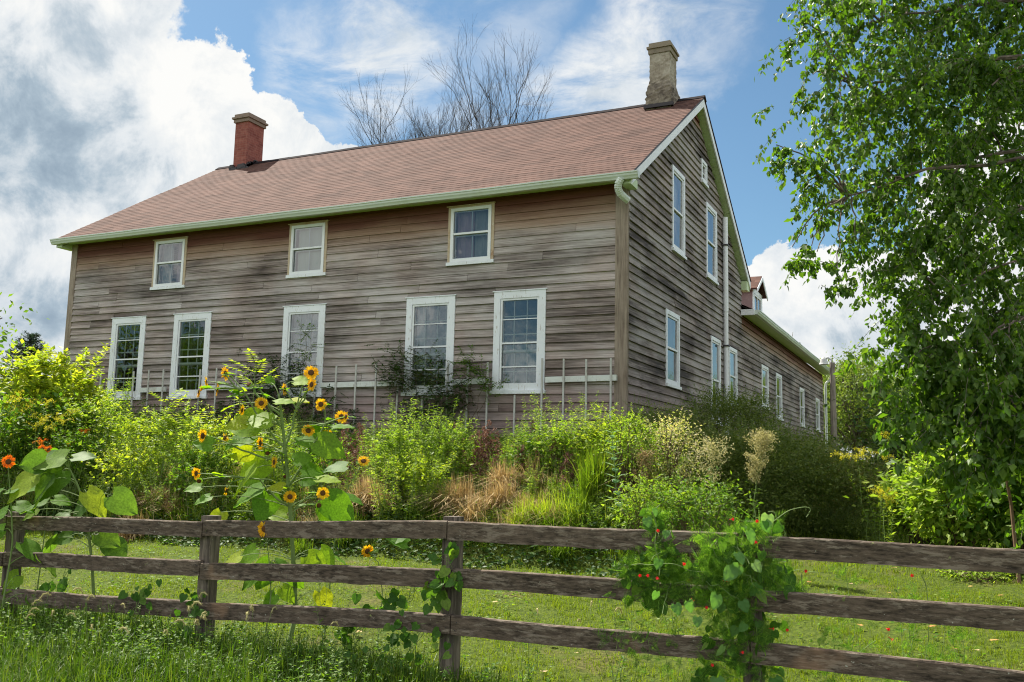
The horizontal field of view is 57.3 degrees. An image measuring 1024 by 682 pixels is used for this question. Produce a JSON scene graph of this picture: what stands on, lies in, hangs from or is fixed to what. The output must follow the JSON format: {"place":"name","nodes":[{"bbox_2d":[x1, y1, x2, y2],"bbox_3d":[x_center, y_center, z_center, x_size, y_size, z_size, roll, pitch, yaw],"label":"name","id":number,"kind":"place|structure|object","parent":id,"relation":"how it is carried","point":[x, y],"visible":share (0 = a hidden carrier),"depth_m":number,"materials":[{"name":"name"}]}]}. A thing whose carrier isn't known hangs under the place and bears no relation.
{"place":"outdoors","nodes":[
{"label":"outdoors","id":0,"kind":"place"},
{"bbox_2d":[0,592,542,681],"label":"tall grass","id":1,"kind":"structure","parent":0,"point":[96,667],"depth_m":6.68,"materials":[{"name":"green plant"}]},
{"bbox_2d":[0,437,1023,681],"bbox_3d":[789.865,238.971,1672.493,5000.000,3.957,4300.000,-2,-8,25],"label":"ground","id":2,"kind":"structure","parent":0,"point":[566,659],"depth_m":9.34,"materials":[{"name":"green plant"}]},
{"bbox_2d":[0,391,46,486],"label":"shrub","id":3,"kind":"object","parent":2,"relation":"on","point":[4,427],"visible":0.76,"depth_m":15.51,"materials":[{"name":"green plant"}]},
{"bbox_2d":[0,330,51,412],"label":"spruce tree","id":4,"kind":"object","parent":2,"relation":"on","point":[32,338],"visible":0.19,"depth_m":30.25,"materials":[{"name":"green plant"}]},
{"bbox_2d":[0,390,55,513],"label":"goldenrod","id":5,"kind":"object","parent":2,"relation":"on","point":[20,398],"visible":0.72,"depth_m":15.49,"materials":[{"name":"green plant"}]},
{"bbox_2d":[0,455,56,616],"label":"sunflower","id":6,"kind":"object","parent":2,"relation":"on","point":[27,548],"visible":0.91,"depth_m":8.40,"materials":[{"name":"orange plant"}]},
{"bbox_2d":[0,338,121,447],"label":"shrub","id":7,"kind":"object","parent":2,"relation":"on","point":[33,382],"visible":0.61,"depth_m":16.70,"materials":[{"name":"green plant"}]},
{"bbox_2d":[0,388,121,478],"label":"shrub","id":8,"kind":"object","parent":2,"relation":"on","point":[52,409],"visible":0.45,"depth_m":16.01,"materials":[{"name":"green plant"}]},
{"bbox_2d":[3,449,137,594],"bbox_3d":[-3.984,1.787,8.289,1.214,1.659,0.420,1,-8,0],"label":"sunflower","id":9,"kind":"object","parent":2,"relation":"on","point":[51,477],"visible":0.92,"depth_m":8.36,"materials":[{"name":"green plant"}]},
{"bbox_2d":[27,420,120,512],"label":"leafy weed","id":10,"kind":"object","parent":2,"relation":"on","point":[59,441],"visible":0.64,"depth_m":15.21,"materials":[{"name":"green plant"}]},
{"bbox_2d":[44,385,133,486],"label":"leafy weed","id":11,"kind":"object","parent":2,"relation":"on","point":[107,405],"visible":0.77,"depth_m":15.98,"materials":[{"name":"green plant"}]},
{"bbox_2d":[71,433,171,515],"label":"leafy weed","id":12,"kind":"object","parent":2,"relation":"on","point":[114,460],"visible":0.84,"depth_m":14.66,"materials":[{"name":"green plant"}]},
{"bbox_2d":[98,398,180,490],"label":"leafy weed","id":13,"kind":"object","parent":2,"relation":"on","point":[130,427],"visible":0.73,"depth_m":15.32,"materials":[{"name":"green plant"}]},
{"bbox_2d":[118,579,161,643],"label":"morning glory vine","id":14,"kind":"object","parent":2,"relation":"on","point":[143,594],"visible":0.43,"depth_m":7.71,"materials":[{"name":"green plant"}]},
{"bbox_2d":[107,484,188,541],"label":"dry grass clump","id":15,"kind":"object","parent":2,"relation":"on","point":[134,536],"visible":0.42,"depth_m":14.10,"materials":[{"name":"plant"}]},
{"bbox_2d":[135,388,186,486],"bbox_3d":[-5.563,1.605,15.037,0.790,1.797,0.906,1,-8,3],"label":"sumac sapling","id":16,"kind":"object","parent":2,"relation":"on","point":[171,433],"visible":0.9,"depth_m":15.04,"materials":[{"name":"green plant"}]},
{"bbox_2d":[140,391,214,484],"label":"leafy weed","id":17,"kind":"object","parent":2,"relation":"on","point":[171,424],"visible":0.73,"depth_m":15.03,"materials":[{"name":"green plant"}]},
{"bbox_2d":[168,587,209,648],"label":"morning glory vine","id":18,"kind":"object","parent":2,"relation":"on","point":[183,597],"visible":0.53,"depth_m":7.49,"materials":[{"name":"green plant"}]},
{"bbox_2d":[157,442,238,509],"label":"leafy weed","id":19,"kind":"object","parent":2,"relation":"on","point":[201,460],"visible":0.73,"depth_m":14.20,"materials":[{"name":"green plant"}]},
{"bbox_2d":[185,459,226,521],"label":"tall weed","id":20,"kind":"object","parent":2,"relation":"on","point":[206,503],"visible":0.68,"depth_m":13.72,"materials":[{"name":"green plant"}]},
{"bbox_2d":[185,404,239,491],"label":"leafy weed","id":21,"kind":"object","parent":2,"relation":"on","point":[217,428],"visible":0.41,"depth_m":14.51,"materials":[{"name":"green plant"}]},
{"bbox_2d":[218,408,301,488],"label":"leafy weed","id":22,"kind":"object","parent":2,"relation":"on","point":[271,442],"visible":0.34,"depth_m":13.97,"materials":[{"name":"green plant"}]},
{"bbox_2d":[242,521,294,643],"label":"sunflower","id":23,"kind":"object","parent":2,"relation":"on","point":[285,592],"visible":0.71,"depth_m":7.53,"materials":[{"name":"green plant"}]},
{"bbox_2d":[183,365,355,646],"bbox_3d":[-2.029,1.385,7.694,1.445,2.374,0.672,2,-8,-5],"label":"sunflower","id":24,"kind":"object","parent":2,"relation":"on","point":[246,426],"visible":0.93,"depth_m":7.76,"materials":[{"name":"green plant"}]},
{"bbox_2d":[2,445,624,526],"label":"dry bank grass","id":25,"kind":"structure","parent":2,"relation":"on","point":[501,512],"depth_m":13.48,"materials":[{"name":"plant"}]},
{"bbox_2d":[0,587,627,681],"bbox_3d":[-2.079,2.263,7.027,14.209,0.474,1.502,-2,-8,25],"label":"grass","id":26,"kind":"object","parent":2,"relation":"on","point":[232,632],"visible":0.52,"depth_m":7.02,"materials":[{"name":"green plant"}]},
{"bbox_2d":[278,422,361,498],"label":"leafy weed","id":27,"kind":"object","parent":2,"relation":"on","point":[322,467],"visible":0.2,"depth_m":13.68,"materials":[{"name":"green plant"}]},
{"bbox_2d":[274,489,371,555],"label":"green grass clump","id":28,"kind":"object","parent":2,"relation":"on","point":[299,549],"visible":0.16,"depth_m":12.26,"materials":[{"name":"green plant"}]},
{"bbox_2d":[300,421,375,493],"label":"shrub","id":29,"kind":"object","parent":2,"relation":"on","point":[354,452],"visible":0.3,"depth_m":14.62,"materials":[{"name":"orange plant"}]},
{"bbox_2d":[318,456,371,636],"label":"sunflower","id":30,"kind":"object","parent":2,"relation":"on","point":[339,466],"visible":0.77,"depth_m":8.10,"materials":[{"name":"green plant"}]},
{"bbox_2d":[7,441,702,561],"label":"bank grass","id":31,"kind":"structure","parent":2,"relation":"on","point":[415,509],"depth_m":12.90,"materials":[{"name":"green plant"}]},
{"bbox_2d":[319,587,415,651],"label":"morning glory vine","id":32,"kind":"object","parent":2,"relation":"on","point":[395,600],"visible":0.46,"depth_m":7.05,"materials":[{"name":"green plant"}]},
{"bbox_2d":[0,396,748,553],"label":"bank weeds","id":33,"kind":"object","parent":2,"relation":"on","point":[313,500],"visible":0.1,"depth_m":14.88,"materials":[{"name":"green plant"}]},
{"bbox_2d":[347,469,403,517],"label":"dry grass clump","id":34,"kind":"object","parent":2,"relation":"on","point":[367,486],"visible":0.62,"depth_m":12.91,"materials":[{"name":"plant"}]},
{"bbox_2d":[360,409,402,485],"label":"tall weed","id":35,"kind":"object","parent":2,"relation":"on","point":[380,453],"visible":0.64,"depth_m":13.39,"materials":[{"name":"green plant"}]},
{"bbox_2d":[365,441,399,519],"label":"tall weed","id":36,"kind":"object","parent":2,"relation":"on","point":[382,504],"visible":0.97,"depth_m":12.53,"materials":[{"name":"green plant"}]},
{"bbox_2d":[357,538,409,647],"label":"sunflower","id":37,"kind":"object","parent":2,"relation":"on","point":[366,551],"visible":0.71,"depth_m":7.64,"materials":[{"name":"green plant"}]},
{"bbox_2d":[347,410,429,497],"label":"leafy weed","id":38,"kind":"object","parent":2,"relation":"on","point":[407,444],"visible":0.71,"depth_m":13.39,"materials":[{"name":"green plant"}]},
{"bbox_2d":[0,470,784,589],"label":"ground cover","id":39,"kind":"object","parent":2,"relation":"on","point":[539,560],"visible":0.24,"depth_m":12.07,"materials":[{"name":"green plant"}]},
{"bbox_2d":[368,609,423,674],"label":"morning glory vine","id":40,"kind":"object","parent":2,"relation":"on","point":[405,637],"visible":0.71,"depth_m":6.65,"materials":[{"name":"green plant"}]},
{"bbox_2d":[377,393,422,488],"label":"tall weed","id":41,"kind":"object","parent":2,"relation":"on","point":[391,417],"visible":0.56,"depth_m":13.83,"materials":[{"name":"green plant"}]},
{"bbox_2d":[394,403,441,496],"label":"tall weed","id":42,"kind":"object","parent":2,"relation":"on","point":[431,436],"visible":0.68,"depth_m":13.35,"materials":[{"name":"green plant"}]},
{"bbox_2d":[378,437,473,518],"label":"leafy weed","id":43,"kind":"object","parent":2,"relation":"on","point":[403,473],"visible":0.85,"depth_m":12.72,"materials":[{"name":"green plant"}]},
{"bbox_2d":[406,444,458,519],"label":"tall weed","id":44,"kind":"object","parent":2,"relation":"on","point":[423,498],"visible":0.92,"depth_m":12.54,"materials":[{"name":"green plant"}]},
{"bbox_2d":[50,40,829,449],"bbox_3d":[1.423,-0.090,30.390,14.283,10.820,26.580,-2,-8,25],"label":"farmhouse","id":45,"kind":"object","parent":2,"relation":"on","point":[514,254],"visible":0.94,"depth_m":19.01,"materials":[{"name":"wood"}]},
{"bbox_2d":[107,316,146,399],"bbox_3d":[-8.487,0.389,20.749,1.080,1.850,0.225,-2,-8,25],"label":"window","id":46,"kind":"structure","parent":45,"relation":"in","point":[118,323],"depth_m":20.78,"materials":[{"name":"white paint"}]},
{"bbox_2d":[150,236,187,289],"bbox_3d":[-7.471,-1.683,20.592,1.010,1.130,0.230,-2,-8,25],"label":"window","id":47,"kind":"structure","parent":45,"relation":"in","point":[164,281],"depth_m":20.64,"materials":[{"name":"white paint"}]},
{"bbox_2d":[166,311,212,398],"bbox_3d":[-6.804,0.317,19.960,1.100,1.840,0.225,-2,-8,25],"label":"window","id":48,"kind":"structure","parent":45,"relation":"in","point":[180,319],"depth_m":19.98,"materials":[{"name":"white paint"}]},
{"bbox_2d":[202,345,363,438],"bbox_3d":[-4.589,1.086,18.434,4.124,2.021,0.789,-2,-8,23],"label":"climbing vine","id":49,"kind":"object","parent":45,"relation":"attached to","point":[266,391],"visible":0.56,"depth_m":18.45,"materials":[{"name":"green plant"}]},
{"bbox_2d":[277,303,326,397],"bbox_3d":[-4.113,0.211,18.767,1.090,1.855,0.355,-2,-8,25],"label":"window","id":50,"kind":"structure","parent":45,"relation":"in","point":[314,314],"depth_m":18.79,"materials":[{"name":"white paint"}]},
{"bbox_2d":[286,220,328,278],"bbox_3d":[-4.108,-1.839,18.998,1.000,1.130,0.200,-2,-8,25],"label":"window","id":51,"kind":"structure","parent":45,"relation":"in","point":[312,250],"depth_m":19.03,"materials":[{"name":"white paint"}]},
{"bbox_2d":[82,358,616,438],"bbox_3d":[-3.962,1.226,18.343,12.620,1.529,0.083,-2,-8,25],"label":"garden trellis","id":52,"kind":"object","parent":45,"relation":"attached to","point":[586,378],"visible":0.47,"depth_m":17.43,"materials":[{"name":"grey wood"}]},
{"bbox_2d":[364,339,475,439],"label":"climbing vine","id":53,"kind":"object","parent":45,"relation":"attached to","point":[396,368],"visible":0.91,"depth_m":17.05,"materials":[{"name":"green plant"}]},
{"bbox_2d":[401,294,456,395],"bbox_3d":[-1.491,0.098,17.509,1.110,1.865,0.305,-2,-8,25],"label":"window","id":54,"kind":"structure","parent":45,"relation":"in","point":[422,302],"depth_m":17.52,"materials":[{"name":"white paint"}]},
{"bbox_2d":[446,201,495,265],"bbox_3d":[-0.730,-1.964,17.432,1.010,1.135,0.240,-2,-8,25],"label":"window","id":55,"kind":"structure","parent":45,"relation":"in","point":[484,224],"depth_m":17.48,"materials":[{"name":"white paint"}]},
{"bbox_2d":[446,345,509,432],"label":"climbing vine","id":56,"kind":"object","parent":45,"relation":"attached to","point":[465,361],"visible":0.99,"depth_m":16.62,"materials":[{"name":"green plant"}]},
{"bbox_2d":[489,288,547,393],"bbox_3d":[0.190,0.028,16.775,1.080,1.865,0.405,-2,-8,25],"label":"window","id":57,"kind":"structure","parent":45,"relation":"in","point":[525,355],"depth_m":16.72,"materials":[{"name":"white paint"}]},
{"bbox_2d":[664,308,681,389],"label":"window","id":58,"kind":"structure","parent":45,"relation":"in","point":[675,384],"depth_m":18.57,"materials":[{"name":"white paint"}]},
{"bbox_2d":[671,164,686,259],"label":"window","id":59,"kind":"structure","parent":45,"relation":"in","point":[675,173],"depth_m":19.34,"materials":[{"name":"white paint"}]},
{"bbox_2d":[705,201,718,285],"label":"window","id":60,"kind":"structure","parent":45,"relation":"in","point":[713,278],"depth_m":21.93,"materials":[{"name":"white paint"}]},
{"bbox_2d":[710,335,721,425],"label":"window","id":61,"kind":"structure","parent":45,"relation":"in","point":[715,341],"depth_m":21.85,"materials":[{"name":"white paint"}]},
{"bbox_2d":[729,346,737,404],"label":"window","id":62,"kind":"structure","parent":45,"relation":"in","point":[733,373],"depth_m":23.38,"materials":[{"name":"white paint"}]},
{"bbox_2d":[418,414,464,485],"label":"tall weed","id":63,"kind":"object","parent":2,"relation":"on","point":[451,465],"visible":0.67,"depth_m":13.33,"materials":[{"name":"green plant"}]},
{"bbox_2d":[334,17,553,145],"bbox_3d":[-2.335,-4.258,38.922,10.018,17.748,10.194,-2,-8,25],"label":"bare tree","id":64,"kind":"object","parent":2,"relation":"on","point":[470,122],"visible":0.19,"depth_m":38.12,"materials":[{"name":"brown plant"}]},
{"bbox_2d":[417,415,482,489],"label":"leafy weed","id":65,"kind":"object","parent":2,"relation":"on","point":[452,446],"visible":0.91,"depth_m":13.40,"materials":[{"name":"green plant"}]},
{"bbox_2d":[410,449,562,521],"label":"dry grass clump","id":66,"kind":"object","parent":2,"relation":"on","point":[501,482],"visible":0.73,"depth_m":12.43,"materials":[{"name":"plant"}]},
{"bbox_2d":[442,420,537,489],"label":"dead fern","id":67,"kind":"object","parent":2,"relation":"on","point":[484,452],"visible":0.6,"depth_m":13.72,"materials":[{"name":"orange plant"}]},
{"bbox_2d":[0,512,1023,681],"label":"rail fence","id":68,"kind":"object","parent":2,"relation":"on","point":[209,570],"visible":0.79,"depth_m":6.37,"materials":[{"name":"brown wood"}]},
{"bbox_2d":[412,542,462,677],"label":"morning glory vine","id":69,"kind":"object","parent":68,"relation":"attached to","point":[431,591],"visible":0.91,"depth_m":6.56,"materials":[{"name":"green plant"}]},
{"bbox_2d":[0,532,1023,681],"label":"lawn clover","id":70,"kind":"object","parent":2,"relation":"on","point":[506,605],"visible":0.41,"depth_m":9.24,"materials":[{"name":"green plant"}]},
{"bbox_2d":[475,488,564,523],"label":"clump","id":71,"kind":"object","parent":2,"relation":"on","point":[553,514],"visible":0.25,"depth_m":11.90,"materials":[{"name":"plant"}]},
{"bbox_2d":[493,419,568,485],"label":"leafy weed","id":72,"kind":"object","parent":2,"relation":"on","point":[529,445],"visible":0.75,"depth_m":13.22,"materials":[{"name":"green plant"}]},
{"bbox_2d":[478,486,591,525],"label":"green grass clump","id":73,"kind":"object","parent":2,"relation":"on","point":[544,507],"visible":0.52,"depth_m":11.69,"materials":[{"name":"green plant"}]},
{"bbox_2d":[511,437,585,485],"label":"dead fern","id":74,"kind":"object","parent":2,"relation":"on","point":[538,454],"visible":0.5,"depth_m":13.22,"materials":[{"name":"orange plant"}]},
{"bbox_2d":[522,407,598,478],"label":"leafy weed","id":75,"kind":"object","parent":2,"relation":"on","point":[558,435],"visible":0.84,"depth_m":13.12,"materials":[{"name":"green plant"}]},
{"bbox_2d":[525,475,607,562],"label":"green grass clump","id":76,"kind":"object","parent":2,"relation":"on","point":[584,499],"visible":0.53,"depth_m":11.48,"materials":[{"name":"green plant"}]},
{"bbox_2d":[566,440,616,506],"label":"green grass clump","id":77,"kind":"object","parent":2,"relation":"on","point":[587,476],"visible":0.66,"depth_m":12.10,"materials":[{"name":"green plant"}]},
{"bbox_2d":[559,402,643,486],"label":"leafy weed","id":78,"kind":"object","parent":2,"relation":"on","point":[595,433],"visible":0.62,"depth_m":12.77,"materials":[{"name":"green plant"}]},
{"bbox_2d":[584,403,674,505],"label":"shrub","id":79,"kind":"object","parent":2,"relation":"on","point":[631,460],"visible":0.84,"depth_m":12.12,"materials":[{"name":"green plant"}]},
{"bbox_2d":[601,462,703,559],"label":"shrub","id":80,"kind":"object","parent":2,"relation":"on","point":[629,518],"visible":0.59,"depth_m":10.84,"materials":[{"name":"green plant"}]},
{"bbox_2d":[605,391,706,451],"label":"spirea shrub","id":81,"kind":"object","parent":2,"relation":"on","point":[652,418],"visible":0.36,"depth_m":14.79,"materials":[{"name":"green plant"}]},
{"bbox_2d":[624,407,723,497],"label":"shrub","id":82,"kind":"object","parent":2,"relation":"on","point":[669,447],"visible":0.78,"depth_m":12.51,"materials":[{"name":"beige plant"}]},
{"bbox_2d":[617,457,778,578],"bbox_3d":[2.066,1.977,10.518,1.703,1.356,1.611,4,-8,-23],"label":"shrub","id":83,"kind":"object","parent":2,"relation":"on","point":[707,522],"visible":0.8,"depth_m":10.41,"materials":[{"name":"green plant"}]},
{"bbox_2d":[642,404,760,504],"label":"spirea shrub","id":84,"kind":"object","parent":2,"relation":"on","point":[705,437],"visible":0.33,"depth_m":14.25,"materials":[{"name":"green plant"}]},
{"bbox_2d":[689,432,734,519],"bbox_3d":[2.299,1.813,10.830,0.551,1.513,0.432,-2,-8,25],"label":"seed plume","id":85,"kind":"object","parent":2,"relation":"on","point":[710,448],"visible":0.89,"depth_m":10.88,"materials":[{"name":"beige plant"}]},
{"bbox_2d":[659,376,798,460],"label":"spirea shrub","id":86,"kind":"object","parent":2,"relation":"on","point":[726,408],"visible":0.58,"depth_m":15.76,"materials":[{"name":"green plant"}]},
{"bbox_2d":[743,427,779,519],"bbox_3d":[2.816,1.788,10.539,0.435,1.654,0.362,-2,-8,25],"label":"seed plume","id":87,"kind":"object","parent":2,"relation":"on","point":[761,447],"visible":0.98,"depth_m":10.58,"materials":[{"name":"beige plant"}]},
{"bbox_2d":[607,502,929,681],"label":"cypress vine","id":88,"kind":"object","parent":2,"relation":"on","point":[654,561],"visible":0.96,"depth_m":5.71,"materials":[{"name":"green plant"}]},
{"bbox_2d":[679,402,857,538],"bbox_3d":[3.958,1.947,14.233,2.867,1.990,2.946,-2,-8,25],"label":"spirea shrub","id":89,"kind":"object","parent":2,"relation":"on","point":[802,475],"visible":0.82,"depth_m":13.78,"materials":[{"name":"green plant"}]},
{"bbox_2d":[594,562,981,681],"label":"clump","id":90,"kind":"object","parent":2,"relation":"on","point":[825,634],"visible":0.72,"depth_m":5.56,"materials":[{"name":"green plant"}]},
{"bbox_2d":[750,416,853,503],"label":"spirea shrub","id":91,"kind":"object","parent":2,"relation":"on","point":[823,445],"visible":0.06,"depth_m":16.28,"materials":[{"name":"green plant"}]},
{"bbox_2d":[748,425,901,531],"bbox_3d":[4.748,2.329,14.770,2.946,1.990,2.867,5,-8,-26],"label":"spirea shrub","id":92,"kind":"object","parent":2,"relation":"on","point":[857,479],"visible":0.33,"depth_m":14.35,"materials":[{"name":"green plant"}]},
{"bbox_2d":[819,357,836,446],"bbox_3d":[10.464,2.317,30.987,0.545,3.618,0.302,0,-8,12],"label":"yard lamp","id":93,"kind":"object","parent":2,"relation":"on","point":[833,413],"visible":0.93,"depth_m":30.98,"materials":[{"name":"metal"}]},
{"bbox_2d":[799,503,906,541],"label":"spirea shrub","id":94,"kind":"object","parent":2,"relation":"on","point":[853,525],"visible":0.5,"depth_m":13.78,"materials":[{"name":"green plant"}]},
{"bbox_2d":[830,431,893,541],"bbox_3d":[4.719,1.985,12.499,0.808,1.674,0.790,-2,-8,25],"label":"goldenrod","id":95,"kind":"object","parent":2,"relation":"on","point":[856,457],"visible":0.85,"depth_m":12.43,"materials":[{"name":"green plant"}]},
{"bbox_2d":[813,438,912,527],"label":"spirea shrub","id":96,"kind":"object","parent":2,"relation":"on","point":[890,472],"visible":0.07,"depth_m":15.59,"materials":[{"name":"green plant"}]},
{"bbox_2d":[815,338,912,456],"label":"background tree","id":97,"kind":"object","parent":2,"relation":"on","point":[851,389],"visible":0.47,"depth_m":43.28,"materials":[{"name":"green plant"}]},
{"bbox_2d":[752,0,1023,548],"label":"birch tree","id":98,"kind":"object","parent":2,"relation":"on","point":[986,403],"visible":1,"depth_m":9.82,"materials":[{"name":"green plant"}]},
{"bbox_2d":[852,454,948,545],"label":"shrub","id":99,"kind":"object","parent":2,"relation":"on","point":[904,527],"visible":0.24,"depth_m":12.74,"materials":[{"name":"green plant"}]},
{"bbox_2d":[825,355,987,532],"bbox_3d":[6.890,1.632,15.592,3.219,3.060,2.931,5,-9,-29],"label":"shrub","id":100,"kind":"object","parent":2,"relation":"on","point":[887,430],"visible":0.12,"depth_m":15.54,"materials":[{"name":"green plant"}]},
{"bbox_2d":[843,416,1020,547],"bbox_3d":[5.568,1.848,11.533,2.106,1.856,2.166,5,-8,-24],"label":"shrub","id":101,"kind":"object","parent":2,"relation":"on","point":[927,500],"visible":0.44,"depth_m":11.31,"materials":[{"name":"green plant"}]},
{"bbox_2d":[929,569,1023,583],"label":"shrub","id":102,"kind":"object","parent":2,"relation":"on","point":[987,576],"visible":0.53,"depth_m":10.18,"materials":[{"name":"green plant"}]},
{"bbox_2d":[936,442,1023,548],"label":"shrub","id":103,"kind":"object","parent":2,"relation":"on","point":[996,511],"visible":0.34,"depth_m":10.74,"materials":[{"name":"green plant"}]},
{"bbox_2d":[0,0,1023,461],"label":"sky","id":104,"kind":"structure","parent":0,"point":[108,107],"materials":[{"name":"blue"}]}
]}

